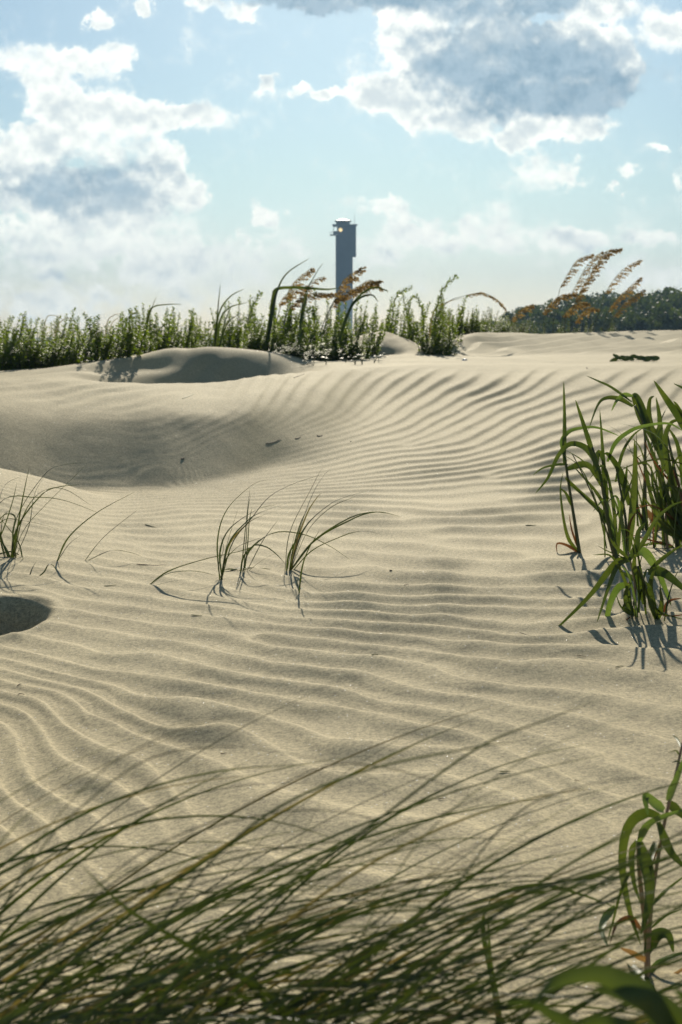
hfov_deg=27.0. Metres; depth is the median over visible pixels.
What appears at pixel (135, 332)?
leafy shrub
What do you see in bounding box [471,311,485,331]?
leafy shrub
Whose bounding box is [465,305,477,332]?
leafy shrub
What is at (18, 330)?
leafy shrub
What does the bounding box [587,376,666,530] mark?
broadleaf grass
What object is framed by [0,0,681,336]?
sky
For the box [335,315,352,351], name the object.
leafy shrub
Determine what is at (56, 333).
leafy shrub
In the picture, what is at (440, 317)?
leafy shrub
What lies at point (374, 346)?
leafy shrub
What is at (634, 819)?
broadleaf grass
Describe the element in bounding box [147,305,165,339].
leafy shrub
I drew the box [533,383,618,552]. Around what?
broadleaf grass
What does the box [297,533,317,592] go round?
grass tuft
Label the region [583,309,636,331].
dense tree
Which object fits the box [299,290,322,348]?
leafy shrub
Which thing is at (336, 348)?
leafy shrub
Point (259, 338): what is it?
leafy shrub
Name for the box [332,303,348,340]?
leafy shrub
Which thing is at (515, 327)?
leafy shrub
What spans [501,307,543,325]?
dense tree
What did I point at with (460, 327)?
leafy shrub
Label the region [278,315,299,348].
leafy shrub
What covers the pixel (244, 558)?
grass tuft
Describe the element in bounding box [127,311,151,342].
leafy shrub
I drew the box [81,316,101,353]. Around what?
leafy shrub
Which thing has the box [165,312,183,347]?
leafy shrub
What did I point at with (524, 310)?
sea oats
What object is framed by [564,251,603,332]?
sea oats
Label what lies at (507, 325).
leafy shrub
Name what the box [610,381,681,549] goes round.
broadleaf grass
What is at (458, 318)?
leafy shrub
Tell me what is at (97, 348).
leafy shrub
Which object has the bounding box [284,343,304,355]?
leafy shrub
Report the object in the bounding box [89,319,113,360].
leafy shrub
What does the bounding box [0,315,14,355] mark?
leafy shrub
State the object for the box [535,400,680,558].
broadleaf grass
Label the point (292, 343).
leafy shrub
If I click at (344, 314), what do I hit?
leafy shrub
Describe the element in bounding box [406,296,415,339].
leafy shrub
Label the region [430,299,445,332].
leafy shrub
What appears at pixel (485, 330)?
leafy shrub
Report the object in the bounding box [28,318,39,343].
leafy shrub
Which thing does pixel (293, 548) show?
grass tuft
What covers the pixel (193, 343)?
leafy shrub
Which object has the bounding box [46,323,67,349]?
leafy shrub
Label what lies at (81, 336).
leafy shrub
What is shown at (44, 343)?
leafy shrub
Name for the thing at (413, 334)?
leafy shrub
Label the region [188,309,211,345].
leafy shrub
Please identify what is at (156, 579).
grass tuft
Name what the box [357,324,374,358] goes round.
leafy shrub
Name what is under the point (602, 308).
dense tree
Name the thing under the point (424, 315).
leafy shrub
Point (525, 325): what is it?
dense tree
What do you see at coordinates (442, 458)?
sand dunes
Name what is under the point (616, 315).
sea oats
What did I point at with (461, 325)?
leafy shrub
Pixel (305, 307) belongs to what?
reed
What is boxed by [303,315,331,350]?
leafy shrub
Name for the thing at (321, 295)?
sea oats
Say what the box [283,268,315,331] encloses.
sea oats
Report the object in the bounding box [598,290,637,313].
dense tree
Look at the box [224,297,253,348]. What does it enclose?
leafy shrub
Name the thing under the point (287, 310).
leafy shrub
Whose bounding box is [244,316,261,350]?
leafy shrub
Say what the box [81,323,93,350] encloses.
leafy shrub
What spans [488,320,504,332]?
leafy shrub
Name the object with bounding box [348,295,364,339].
leafy shrub
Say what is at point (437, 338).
leafy shrub
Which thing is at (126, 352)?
leafy shrub
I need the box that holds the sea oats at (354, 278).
[320,266,366,345]
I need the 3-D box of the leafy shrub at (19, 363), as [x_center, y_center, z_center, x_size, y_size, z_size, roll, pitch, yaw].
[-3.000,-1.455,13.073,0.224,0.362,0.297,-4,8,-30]
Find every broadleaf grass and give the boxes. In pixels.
[500,964,681,1023]
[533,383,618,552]
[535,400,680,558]
[558,501,681,625]
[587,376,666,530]
[599,735,681,987]
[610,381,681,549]
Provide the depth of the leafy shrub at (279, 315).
17.78 m
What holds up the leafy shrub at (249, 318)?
on the sand dunes
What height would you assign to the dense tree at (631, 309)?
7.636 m
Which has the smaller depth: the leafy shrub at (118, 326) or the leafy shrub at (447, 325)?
the leafy shrub at (118, 326)
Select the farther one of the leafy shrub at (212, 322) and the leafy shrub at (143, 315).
the leafy shrub at (212, 322)
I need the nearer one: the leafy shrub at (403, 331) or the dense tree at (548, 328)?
the leafy shrub at (403, 331)
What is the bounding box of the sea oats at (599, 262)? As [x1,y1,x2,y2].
[570,248,622,332]
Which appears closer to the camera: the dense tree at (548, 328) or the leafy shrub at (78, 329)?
the leafy shrub at (78, 329)
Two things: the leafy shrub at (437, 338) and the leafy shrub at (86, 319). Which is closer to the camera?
the leafy shrub at (86, 319)
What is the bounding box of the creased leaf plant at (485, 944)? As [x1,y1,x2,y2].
[481,883,623,1018]
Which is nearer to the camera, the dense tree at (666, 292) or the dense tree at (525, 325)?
the dense tree at (525, 325)
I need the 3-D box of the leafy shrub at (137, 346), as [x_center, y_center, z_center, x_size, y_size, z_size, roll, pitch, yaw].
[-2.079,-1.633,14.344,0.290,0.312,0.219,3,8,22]
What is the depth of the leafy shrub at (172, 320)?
16.38 m
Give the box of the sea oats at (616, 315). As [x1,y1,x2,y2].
[605,290,645,331]
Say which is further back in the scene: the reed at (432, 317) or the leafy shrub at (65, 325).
the leafy shrub at (65, 325)
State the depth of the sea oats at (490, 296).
17.01 m
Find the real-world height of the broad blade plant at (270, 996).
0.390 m
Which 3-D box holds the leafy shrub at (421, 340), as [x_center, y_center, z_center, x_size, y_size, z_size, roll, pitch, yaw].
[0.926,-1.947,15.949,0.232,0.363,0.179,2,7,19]
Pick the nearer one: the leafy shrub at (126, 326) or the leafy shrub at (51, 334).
the leafy shrub at (126, 326)
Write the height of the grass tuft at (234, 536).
0.310 m
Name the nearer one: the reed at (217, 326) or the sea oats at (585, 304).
the reed at (217, 326)
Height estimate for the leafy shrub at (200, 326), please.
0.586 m
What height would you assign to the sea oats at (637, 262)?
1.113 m
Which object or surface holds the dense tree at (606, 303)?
on the ground at (107, 338)
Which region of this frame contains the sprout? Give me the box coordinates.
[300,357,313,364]
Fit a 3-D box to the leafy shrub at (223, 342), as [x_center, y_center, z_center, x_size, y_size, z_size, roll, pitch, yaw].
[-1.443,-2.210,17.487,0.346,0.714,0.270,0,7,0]
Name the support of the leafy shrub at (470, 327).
on the sand dunes
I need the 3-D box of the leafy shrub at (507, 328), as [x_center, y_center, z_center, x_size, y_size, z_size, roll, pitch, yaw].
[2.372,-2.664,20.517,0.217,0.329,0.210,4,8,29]
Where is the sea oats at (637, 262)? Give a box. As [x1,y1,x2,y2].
[593,260,642,331]
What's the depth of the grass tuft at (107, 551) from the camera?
4.24 m
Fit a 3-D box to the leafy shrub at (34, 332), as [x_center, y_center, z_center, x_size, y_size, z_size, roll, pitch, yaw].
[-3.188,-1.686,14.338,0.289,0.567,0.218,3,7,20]
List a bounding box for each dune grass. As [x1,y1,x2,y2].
[0,686,649,1023]
[446,858,681,1023]
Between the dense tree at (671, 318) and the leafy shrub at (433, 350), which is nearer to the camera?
the leafy shrub at (433, 350)
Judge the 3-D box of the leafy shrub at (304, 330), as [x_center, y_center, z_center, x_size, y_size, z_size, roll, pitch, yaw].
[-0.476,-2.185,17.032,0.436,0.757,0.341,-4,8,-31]
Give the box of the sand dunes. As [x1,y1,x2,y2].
[0,330,681,1023]
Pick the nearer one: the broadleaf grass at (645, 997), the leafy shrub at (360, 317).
the broadleaf grass at (645, 997)
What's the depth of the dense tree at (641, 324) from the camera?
120.71 m
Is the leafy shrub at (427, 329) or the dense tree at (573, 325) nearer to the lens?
the leafy shrub at (427, 329)
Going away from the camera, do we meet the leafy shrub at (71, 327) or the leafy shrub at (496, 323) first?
the leafy shrub at (71, 327)
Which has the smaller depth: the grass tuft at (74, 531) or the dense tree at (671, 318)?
the grass tuft at (74, 531)
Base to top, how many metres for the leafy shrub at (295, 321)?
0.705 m
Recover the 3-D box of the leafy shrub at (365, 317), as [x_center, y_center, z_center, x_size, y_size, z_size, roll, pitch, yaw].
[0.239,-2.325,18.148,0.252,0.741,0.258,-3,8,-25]
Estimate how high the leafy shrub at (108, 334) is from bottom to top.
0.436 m
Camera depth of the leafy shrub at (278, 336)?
14.86 m
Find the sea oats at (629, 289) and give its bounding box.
[602,277,642,331]
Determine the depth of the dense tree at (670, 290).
159.32 m
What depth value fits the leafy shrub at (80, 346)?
14.00 m
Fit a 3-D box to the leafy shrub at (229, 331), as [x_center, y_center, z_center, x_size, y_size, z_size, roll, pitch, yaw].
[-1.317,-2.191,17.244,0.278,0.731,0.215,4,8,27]
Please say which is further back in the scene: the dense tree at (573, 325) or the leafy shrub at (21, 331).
the dense tree at (573, 325)
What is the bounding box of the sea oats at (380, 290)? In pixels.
[337,280,383,336]
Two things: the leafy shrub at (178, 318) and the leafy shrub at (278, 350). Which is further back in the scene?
the leafy shrub at (178, 318)
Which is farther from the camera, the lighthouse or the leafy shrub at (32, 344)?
the lighthouse
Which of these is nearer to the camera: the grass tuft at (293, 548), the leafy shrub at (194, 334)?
the grass tuft at (293, 548)
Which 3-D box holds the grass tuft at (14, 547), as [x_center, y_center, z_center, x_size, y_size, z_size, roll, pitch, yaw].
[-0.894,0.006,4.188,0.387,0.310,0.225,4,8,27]
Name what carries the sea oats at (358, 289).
on the sand dunes
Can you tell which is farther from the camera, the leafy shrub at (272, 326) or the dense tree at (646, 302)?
the dense tree at (646, 302)
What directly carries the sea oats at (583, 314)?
on the sand dunes
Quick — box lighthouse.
[330,219,356,335]
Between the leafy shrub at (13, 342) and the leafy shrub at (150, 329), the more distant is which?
the leafy shrub at (150, 329)
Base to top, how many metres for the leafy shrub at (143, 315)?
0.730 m
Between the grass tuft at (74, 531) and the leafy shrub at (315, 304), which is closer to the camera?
the grass tuft at (74, 531)
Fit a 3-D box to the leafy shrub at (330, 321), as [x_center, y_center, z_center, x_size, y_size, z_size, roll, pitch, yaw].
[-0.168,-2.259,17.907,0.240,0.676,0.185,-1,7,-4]
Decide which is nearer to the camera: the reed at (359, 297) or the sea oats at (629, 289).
the reed at (359, 297)
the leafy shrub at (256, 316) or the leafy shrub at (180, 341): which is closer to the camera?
the leafy shrub at (180, 341)
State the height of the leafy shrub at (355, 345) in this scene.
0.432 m
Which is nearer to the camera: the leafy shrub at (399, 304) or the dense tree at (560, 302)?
the leafy shrub at (399, 304)
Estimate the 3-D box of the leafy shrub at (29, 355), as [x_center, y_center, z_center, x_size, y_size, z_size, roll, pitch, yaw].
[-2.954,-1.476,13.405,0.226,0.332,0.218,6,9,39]
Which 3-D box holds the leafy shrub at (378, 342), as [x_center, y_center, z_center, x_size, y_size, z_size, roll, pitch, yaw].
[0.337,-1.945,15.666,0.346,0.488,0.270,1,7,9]
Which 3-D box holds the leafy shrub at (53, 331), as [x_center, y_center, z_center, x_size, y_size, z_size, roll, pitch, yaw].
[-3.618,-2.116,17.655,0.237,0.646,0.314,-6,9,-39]
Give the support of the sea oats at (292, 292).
on the sand dunes
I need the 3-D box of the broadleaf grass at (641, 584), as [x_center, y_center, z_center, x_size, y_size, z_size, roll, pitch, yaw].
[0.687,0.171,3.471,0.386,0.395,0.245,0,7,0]
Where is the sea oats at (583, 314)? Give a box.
[575,307,599,332]
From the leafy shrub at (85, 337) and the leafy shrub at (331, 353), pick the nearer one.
the leafy shrub at (331, 353)
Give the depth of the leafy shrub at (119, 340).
14.40 m
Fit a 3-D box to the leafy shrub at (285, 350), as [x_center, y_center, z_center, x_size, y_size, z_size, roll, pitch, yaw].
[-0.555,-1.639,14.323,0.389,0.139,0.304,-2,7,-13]
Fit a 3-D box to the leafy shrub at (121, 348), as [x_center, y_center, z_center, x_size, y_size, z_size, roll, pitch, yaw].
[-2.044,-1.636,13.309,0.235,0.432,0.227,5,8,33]
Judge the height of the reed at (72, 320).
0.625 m
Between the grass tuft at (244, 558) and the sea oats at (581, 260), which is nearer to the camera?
the grass tuft at (244, 558)
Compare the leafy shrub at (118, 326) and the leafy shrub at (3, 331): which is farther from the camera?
the leafy shrub at (118, 326)
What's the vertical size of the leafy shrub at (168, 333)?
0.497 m
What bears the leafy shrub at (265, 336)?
on the sand dunes
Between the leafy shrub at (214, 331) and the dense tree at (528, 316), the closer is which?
the leafy shrub at (214, 331)
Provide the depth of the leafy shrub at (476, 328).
20.65 m
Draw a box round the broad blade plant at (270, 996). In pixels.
[80,864,306,1023]
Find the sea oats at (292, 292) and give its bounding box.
[275,289,311,329]
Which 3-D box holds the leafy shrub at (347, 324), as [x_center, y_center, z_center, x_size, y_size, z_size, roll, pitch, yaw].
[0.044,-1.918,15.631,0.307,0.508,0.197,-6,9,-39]
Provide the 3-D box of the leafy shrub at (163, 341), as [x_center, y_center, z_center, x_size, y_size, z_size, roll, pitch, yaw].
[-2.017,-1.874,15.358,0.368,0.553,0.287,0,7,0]
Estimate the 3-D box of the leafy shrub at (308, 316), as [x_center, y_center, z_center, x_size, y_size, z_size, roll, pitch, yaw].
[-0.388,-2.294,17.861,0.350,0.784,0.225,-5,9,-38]
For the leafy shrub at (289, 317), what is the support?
on the sand dunes
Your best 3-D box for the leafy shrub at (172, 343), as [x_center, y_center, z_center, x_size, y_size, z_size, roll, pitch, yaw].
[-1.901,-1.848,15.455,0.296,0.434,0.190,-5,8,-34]
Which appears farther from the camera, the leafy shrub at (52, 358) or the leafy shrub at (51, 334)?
the leafy shrub at (51, 334)
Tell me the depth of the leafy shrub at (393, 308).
17.71 m
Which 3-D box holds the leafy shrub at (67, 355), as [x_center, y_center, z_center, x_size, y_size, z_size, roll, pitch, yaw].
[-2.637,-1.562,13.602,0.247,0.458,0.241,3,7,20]
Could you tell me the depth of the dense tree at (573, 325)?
129.94 m
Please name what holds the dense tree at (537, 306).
on the ground at (107, 338)
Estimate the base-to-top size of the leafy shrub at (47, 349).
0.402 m
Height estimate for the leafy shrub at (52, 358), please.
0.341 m
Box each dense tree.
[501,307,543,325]
[512,320,541,331]
[525,302,551,311]
[526,317,569,333]
[531,298,596,326]
[544,309,584,331]
[547,297,581,310]
[563,293,621,314]
[563,313,601,332]
[576,306,615,332]
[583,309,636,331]
[589,290,617,300]
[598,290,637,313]
[614,292,640,304]
[616,308,662,330]
[617,304,646,316]
[627,292,680,319]
[645,287,681,303]
[645,303,681,330]
[651,294,681,313]
[660,287,681,297]
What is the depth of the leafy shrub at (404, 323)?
19.02 m
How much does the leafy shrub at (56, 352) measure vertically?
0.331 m
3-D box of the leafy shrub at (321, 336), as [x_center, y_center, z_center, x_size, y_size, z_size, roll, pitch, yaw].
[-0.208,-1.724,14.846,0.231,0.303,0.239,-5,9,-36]
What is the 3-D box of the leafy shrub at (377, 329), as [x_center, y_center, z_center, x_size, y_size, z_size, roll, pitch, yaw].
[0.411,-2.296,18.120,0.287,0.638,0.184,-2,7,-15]
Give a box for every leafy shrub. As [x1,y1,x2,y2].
[0,315,11,357]
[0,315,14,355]
[0,319,6,365]
[0,331,17,370]
[0,334,27,369]
[0,344,5,369]
[2,314,21,365]
[4,327,24,369]
[9,311,26,354]
[12,317,39,360]
[14,317,43,368]
[17,313,31,352]
[24,327,43,368]
[24,338,37,368]
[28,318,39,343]
[32,330,52,366]
[34,320,54,362]
[38,334,68,367]
[39,315,61,357]
[44,336,67,367]
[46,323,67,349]
[46,326,60,358]
[48,322,59,350]
[53,307,75,346]
[57,313,74,347]
[59,317,79,361]
[59,325,79,365]
[62,321,84,351]
[65,331,80,364]
[69,323,88,349]
[73,329,92,363]
[73,338,94,363]
[74,316,87,344]
[76,314,117,362]
[79,326,88,350]
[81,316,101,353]
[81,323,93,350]
[82,312,115,350]
[86,327,101,360]
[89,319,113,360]
[103,325,133,355]
[109,308,150,358]
[111,314,133,358]
[113,313,123,344]
[114,330,123,350]
[119,309,135,339]
[124,335,148,355]
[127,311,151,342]
[128,313,145,354]
[133,306,156,351]
[140,303,152,338]
[142,326,157,353]
[146,317,164,347]
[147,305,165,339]
[152,313,170,350]
[157,306,178,347]
[157,322,179,349]
[163,313,174,341]
[164,313,173,348]
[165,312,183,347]
[175,312,187,347]
[176,313,195,347]
[179,318,196,342]
[182,308,201,347]
[182,310,199,347]
[184,317,195,347]
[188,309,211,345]
[195,314,205,339]
[195,326,214,347]
[204,312,223,346]
[208,308,222,346]
[217,303,236,346]
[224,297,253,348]
[224,301,241,347]
[240,290,262,348]
[240,308,260,341]
[241,334,260,349]
[242,302,261,346]
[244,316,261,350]
[248,295,264,335]
[250,321,266,350]
[253,301,264,329]
[260,323,279,351]
[262,300,280,343]
[269,312,287,353]
[269,343,283,352]
[271,303,285,331]
[274,294,296,344]
[274,342,305,354]
[278,300,298,341]
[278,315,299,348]
[280,301,292,344]
[282,346,312,359]
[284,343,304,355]
[285,332,297,349]
[290,302,305,346]
[290,302,320,345]
[295,322,317,358]
[296,302,319,349]
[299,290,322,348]
[299,305,317,354]
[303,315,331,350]
[305,344,330,360]
[314,343,334,360]
[315,332,331,356]
[319,306,332,344]
[323,299,344,336]
[323,321,347,357]
[324,325,339,350]
[326,342,352,360]
[330,337,344,359]
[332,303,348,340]
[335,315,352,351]
[337,314,359,348]
[340,302,348,341]
[342,344,364,359]
[346,321,365,359]
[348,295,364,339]
[353,300,368,337]
[357,305,376,335]
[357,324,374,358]
[360,313,387,354]
[360,322,385,354]
[366,307,384,332]
[374,303,386,331]
[382,297,399,333]
[385,298,402,334]
[389,285,411,332]
[399,315,407,337]
[401,290,424,342]
[401,307,416,338]
[403,308,420,345]
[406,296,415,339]
[406,302,430,333]
[412,294,426,346]
[414,322,432,352]
[419,310,439,345]
[422,338,439,354]
[429,310,447,353]
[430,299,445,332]
[431,274,458,340]
[436,295,453,341]
[437,325,460,355]
[440,295,467,345]
[440,317,455,353]
[453,305,467,335]
[456,313,463,336]
[464,312,478,333]
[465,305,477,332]
[465,308,473,334]
[468,310,486,332]
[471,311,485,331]
[479,318,491,332]
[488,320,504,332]
[493,312,506,332]
[499,316,512,332]
[501,315,514,332]
[510,315,518,332]
[513,317,524,332]
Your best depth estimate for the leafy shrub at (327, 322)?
18.23 m
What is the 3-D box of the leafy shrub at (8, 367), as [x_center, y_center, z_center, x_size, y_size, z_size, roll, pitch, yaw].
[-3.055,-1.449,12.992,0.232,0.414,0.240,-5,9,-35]
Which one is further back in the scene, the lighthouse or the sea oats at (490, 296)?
the lighthouse
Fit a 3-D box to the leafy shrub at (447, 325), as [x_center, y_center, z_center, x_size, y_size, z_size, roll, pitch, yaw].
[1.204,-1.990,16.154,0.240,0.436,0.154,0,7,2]
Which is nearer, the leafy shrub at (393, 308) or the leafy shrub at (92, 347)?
the leafy shrub at (92, 347)
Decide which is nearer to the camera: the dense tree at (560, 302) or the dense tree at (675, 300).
the dense tree at (675, 300)
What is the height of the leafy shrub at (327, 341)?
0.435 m
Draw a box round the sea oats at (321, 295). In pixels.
[281,292,336,338]
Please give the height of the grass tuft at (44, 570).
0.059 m
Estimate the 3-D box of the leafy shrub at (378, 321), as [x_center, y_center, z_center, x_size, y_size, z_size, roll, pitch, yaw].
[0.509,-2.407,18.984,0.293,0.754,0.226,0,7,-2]
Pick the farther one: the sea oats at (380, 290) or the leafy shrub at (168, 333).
the sea oats at (380, 290)
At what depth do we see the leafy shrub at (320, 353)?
14.30 m
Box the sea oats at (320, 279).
[295,276,325,326]
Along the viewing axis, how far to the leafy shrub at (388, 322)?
18.29 m
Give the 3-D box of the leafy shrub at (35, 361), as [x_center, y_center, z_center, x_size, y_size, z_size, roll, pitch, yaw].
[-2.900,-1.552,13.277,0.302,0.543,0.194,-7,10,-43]
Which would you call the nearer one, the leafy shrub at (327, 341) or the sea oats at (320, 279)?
the leafy shrub at (327, 341)
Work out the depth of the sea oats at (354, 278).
15.51 m
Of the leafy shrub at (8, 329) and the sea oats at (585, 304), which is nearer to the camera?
the leafy shrub at (8, 329)
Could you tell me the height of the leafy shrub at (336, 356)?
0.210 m
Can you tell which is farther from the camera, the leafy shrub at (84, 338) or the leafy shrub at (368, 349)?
the leafy shrub at (84, 338)
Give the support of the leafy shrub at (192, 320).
on the sand dunes
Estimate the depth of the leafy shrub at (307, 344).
14.81 m
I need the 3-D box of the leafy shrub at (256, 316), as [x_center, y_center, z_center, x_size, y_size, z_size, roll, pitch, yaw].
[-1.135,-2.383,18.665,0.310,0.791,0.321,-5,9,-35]
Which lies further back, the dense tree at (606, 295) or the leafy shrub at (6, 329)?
the dense tree at (606, 295)
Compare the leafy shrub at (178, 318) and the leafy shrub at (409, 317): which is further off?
the leafy shrub at (409, 317)
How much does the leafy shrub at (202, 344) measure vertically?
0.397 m
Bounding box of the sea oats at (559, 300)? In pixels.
[542,293,576,333]
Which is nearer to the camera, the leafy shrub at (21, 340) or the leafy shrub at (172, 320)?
the leafy shrub at (21, 340)
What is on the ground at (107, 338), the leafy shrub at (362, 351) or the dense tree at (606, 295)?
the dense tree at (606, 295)
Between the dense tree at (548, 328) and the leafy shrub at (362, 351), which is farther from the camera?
the dense tree at (548, 328)
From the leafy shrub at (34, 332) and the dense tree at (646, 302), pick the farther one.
the dense tree at (646, 302)
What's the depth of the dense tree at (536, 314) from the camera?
149.35 m
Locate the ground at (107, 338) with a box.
[9,337,419,345]
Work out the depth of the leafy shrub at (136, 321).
15.31 m
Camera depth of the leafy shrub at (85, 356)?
13.98 m
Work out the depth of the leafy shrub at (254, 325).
17.87 m
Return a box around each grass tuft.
[0,462,102,557]
[30,562,56,575]
[57,492,133,560]
[85,514,139,559]
[150,543,257,584]
[216,473,324,579]
[225,492,349,571]
[285,468,399,570]
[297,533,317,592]
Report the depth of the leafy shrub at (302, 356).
14.09 m
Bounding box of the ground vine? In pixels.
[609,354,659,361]
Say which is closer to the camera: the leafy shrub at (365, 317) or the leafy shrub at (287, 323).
the leafy shrub at (287, 323)
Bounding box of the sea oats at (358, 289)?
[316,280,382,350]
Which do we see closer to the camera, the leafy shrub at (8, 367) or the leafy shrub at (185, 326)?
the leafy shrub at (8, 367)
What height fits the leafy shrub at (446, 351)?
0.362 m
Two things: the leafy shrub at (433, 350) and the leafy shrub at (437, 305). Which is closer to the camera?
the leafy shrub at (433, 350)
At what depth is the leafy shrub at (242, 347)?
14.89 m
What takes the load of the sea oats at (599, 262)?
on the sand dunes
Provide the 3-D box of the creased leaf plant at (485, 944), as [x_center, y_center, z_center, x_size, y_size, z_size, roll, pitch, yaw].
[0.194,0.504,1.318,0.131,0.331,0.014,0,7,0]
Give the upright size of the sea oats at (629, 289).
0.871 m
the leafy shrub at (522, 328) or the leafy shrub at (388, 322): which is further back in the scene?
the leafy shrub at (522, 328)
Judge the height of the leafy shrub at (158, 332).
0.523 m
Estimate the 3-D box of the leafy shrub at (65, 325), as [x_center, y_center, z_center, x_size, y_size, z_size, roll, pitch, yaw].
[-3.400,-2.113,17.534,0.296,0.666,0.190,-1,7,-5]
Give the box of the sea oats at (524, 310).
[511,304,533,326]
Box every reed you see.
[44,314,115,338]
[145,296,180,338]
[214,289,246,346]
[265,259,337,349]
[291,264,322,349]
[299,287,387,353]
[429,298,460,343]
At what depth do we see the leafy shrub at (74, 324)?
15.36 m
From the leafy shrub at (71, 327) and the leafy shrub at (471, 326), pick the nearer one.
the leafy shrub at (71, 327)
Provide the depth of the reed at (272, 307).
15.14 m
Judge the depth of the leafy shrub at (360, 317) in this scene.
18.23 m
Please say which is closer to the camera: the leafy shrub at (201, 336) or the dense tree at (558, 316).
the leafy shrub at (201, 336)
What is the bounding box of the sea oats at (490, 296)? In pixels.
[431,292,506,348]
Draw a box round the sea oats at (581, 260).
[553,254,593,331]
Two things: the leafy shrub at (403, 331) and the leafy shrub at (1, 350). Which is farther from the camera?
the leafy shrub at (403, 331)
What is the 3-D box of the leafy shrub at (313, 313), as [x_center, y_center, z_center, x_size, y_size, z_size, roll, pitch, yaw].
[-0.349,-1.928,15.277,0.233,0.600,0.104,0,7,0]
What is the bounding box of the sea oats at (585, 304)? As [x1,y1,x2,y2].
[562,302,590,330]
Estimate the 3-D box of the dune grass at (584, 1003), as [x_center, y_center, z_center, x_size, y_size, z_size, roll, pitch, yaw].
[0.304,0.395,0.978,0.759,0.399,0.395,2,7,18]
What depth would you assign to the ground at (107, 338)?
2919.84 m
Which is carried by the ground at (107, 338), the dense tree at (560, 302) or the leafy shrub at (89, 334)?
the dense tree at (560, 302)
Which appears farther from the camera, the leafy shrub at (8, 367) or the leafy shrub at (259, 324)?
the leafy shrub at (259, 324)
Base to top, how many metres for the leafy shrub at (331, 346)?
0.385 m
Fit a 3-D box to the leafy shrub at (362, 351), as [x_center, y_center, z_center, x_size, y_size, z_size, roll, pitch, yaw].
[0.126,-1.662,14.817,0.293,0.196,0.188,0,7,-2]
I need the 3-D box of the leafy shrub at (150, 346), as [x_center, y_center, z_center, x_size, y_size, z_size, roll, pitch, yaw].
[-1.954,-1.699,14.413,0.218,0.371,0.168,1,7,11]
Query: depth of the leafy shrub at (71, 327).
17.37 m
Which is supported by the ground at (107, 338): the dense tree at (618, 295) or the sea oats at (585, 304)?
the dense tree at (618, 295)
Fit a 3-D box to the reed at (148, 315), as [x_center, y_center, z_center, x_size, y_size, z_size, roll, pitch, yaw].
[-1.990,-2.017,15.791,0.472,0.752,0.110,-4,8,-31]
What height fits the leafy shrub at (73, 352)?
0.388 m
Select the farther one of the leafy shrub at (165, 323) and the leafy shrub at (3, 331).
the leafy shrub at (165, 323)
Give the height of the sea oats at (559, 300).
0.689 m
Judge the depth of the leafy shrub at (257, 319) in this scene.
18.50 m

